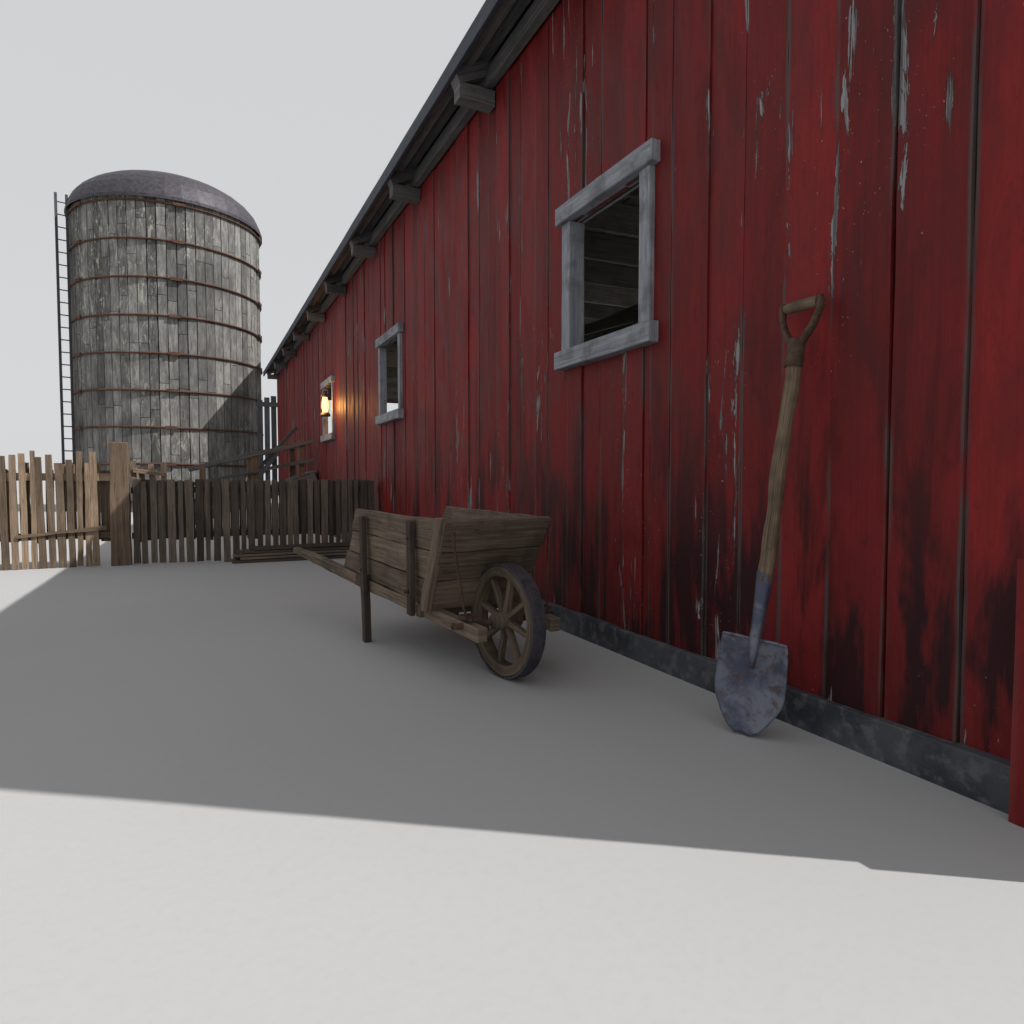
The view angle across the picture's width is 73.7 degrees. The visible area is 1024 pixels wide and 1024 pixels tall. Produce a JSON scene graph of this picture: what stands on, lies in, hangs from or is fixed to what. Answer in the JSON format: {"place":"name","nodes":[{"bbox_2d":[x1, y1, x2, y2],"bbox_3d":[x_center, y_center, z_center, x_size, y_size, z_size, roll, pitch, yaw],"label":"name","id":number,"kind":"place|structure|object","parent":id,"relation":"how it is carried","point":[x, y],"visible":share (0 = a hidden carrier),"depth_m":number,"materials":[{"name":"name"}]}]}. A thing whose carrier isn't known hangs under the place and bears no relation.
{"place":"outdoors","nodes":[
{"label":"outdoors","id":0,"kind":"place"},
{"bbox_2d":[0,0,485,480],"label":"sky","id":1,"kind":"structure","parent":0,"point":[294,111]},
{"bbox_2d":[0,481,1023,1023],"bbox_3d":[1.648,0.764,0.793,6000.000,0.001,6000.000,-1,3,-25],"label":"ground","id":2,"kind":"structure","parent":0,"point":[260,793],"depth_m":1.53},
{"bbox_2d":[0,442,131,569],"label":"picket fence","id":3,"kind":"object","parent":2,"relation":"on","point":[95,517],"visible":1,"depth_m":6.27,"materials":[{"name":"brown wood"}]},
{"bbox_2d":[54,170,263,511],"bbox_3d":[-9.761,-4.666,19.423,5.092,9.140,4.960,-1,3,-25],"label":"wooden silo","id":4,"kind":"object","parent":2,"relation":"on","point":[164,273],"visible":0.78,"depth_m":17.41,"materials":[{"name":"grey wood"}]},
{"bbox_2d":[187,426,316,524],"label":"loading ramp","id":5,"kind":"structure","parent":2,"relation":"on","point":[254,469],"depth_m":10.85,"materials":[{"name":"brown wood"}]},
{"bbox_2d":[130,461,373,563],"bbox_3d":[-2.584,-0.018,7.017,2.352,0.992,0.130,-1,3,-25],"label":"board fence","id":6,"kind":"object","parent":2,"relation":"on","point":[171,510],"visible":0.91,"depth_m":6.86,"materials":[{"name":"brown wood"}]},
{"bbox_2d":[257,396,277,479],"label":"slatted gate","id":7,"kind":"structure","parent":2,"relation":"on","point":[266,404],"depth_m":18.07,"materials":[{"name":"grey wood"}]},
{"bbox_2d":[224,542,350,562],"bbox_3d":[-2.154,0.405,6.955,1.429,0.149,0.243,-1,3,-26],"label":"plank pile","id":8,"kind":"object","parent":2,"relation":"on","point":[267,553],"visible":0.77,"depth_m":6.80,"materials":[{"name":"brown wood"}]},
{"bbox_2d":[293,506,560,678],"bbox_3d":[-0.505,0.309,3.495,0.594,0.665,2.200,-2,3,-34],"label":"wheelbarrow","id":9,"kind":"object","parent":2,"relation":"on","point":[448,566],"visible":1,"depth_m":2.85,"materials":[{"name":"brown wood"}]},
{"bbox_2d":[715,293,825,735],"bbox_3d":[0.807,0.014,2.151,0.241,1.366,0.210,-1,3,-25],"label":"shovel","id":10,"kind":"object","parent":2,"relation":"on","point":[751,676],"visible":1,"depth_m":2.13,"materials":[{"name":"metal"}]},
{"bbox_2d":[263,0,1023,827],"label":"red barn","id":11,"kind":"structure","parent":0,"point":[585,252],"depth_m":2.52,"materials":[{"name":"paint"}]},
{"bbox_2d":[320,385,330,416],"bbox_3d":[-2.678,-1.593,9.778,0.148,0.446,0.148,1,3,20],"label":"lantern","id":12,"kind":"object","parent":11,"relation":"attached to","point":[325,396],"visible":1,"depth_m":9.74,"materials":[{"name":"glass"}]},
{"bbox_2d":[320,375,335,441],"bbox_3d":[-2.714,-1.508,10.123,0.113,0.898,0.940,-1,3,-25],"label":"window frame","id":13,"kind":"structure","parent":11,"relation":"in","point":[326,436],"depth_m":9.85,"materials":[{"name":"grey wood"}]},
{"bbox_2d":[375,322,403,424],"bbox_3d":[-1.217,-1.358,6.869,0.112,0.898,0.910,-1,3,-25],"label":"window frame","id":14,"kind":"structure","parent":11,"relation":"in","point":[384,417],"depth_m":6.92,"materials":[{"name":"grey wood"}]},
{"bbox_2d":[554,138,659,370],"bbox_3d":[0.453,-1.156,3.256,0.127,0.841,0.840,-1,3,-25],"label":"window frame","id":15,"kind":"structure","parent":11,"relation":"in","point":[641,162],"depth_m":3.17,"materials":[{"name":"grey wood"}]}
]}

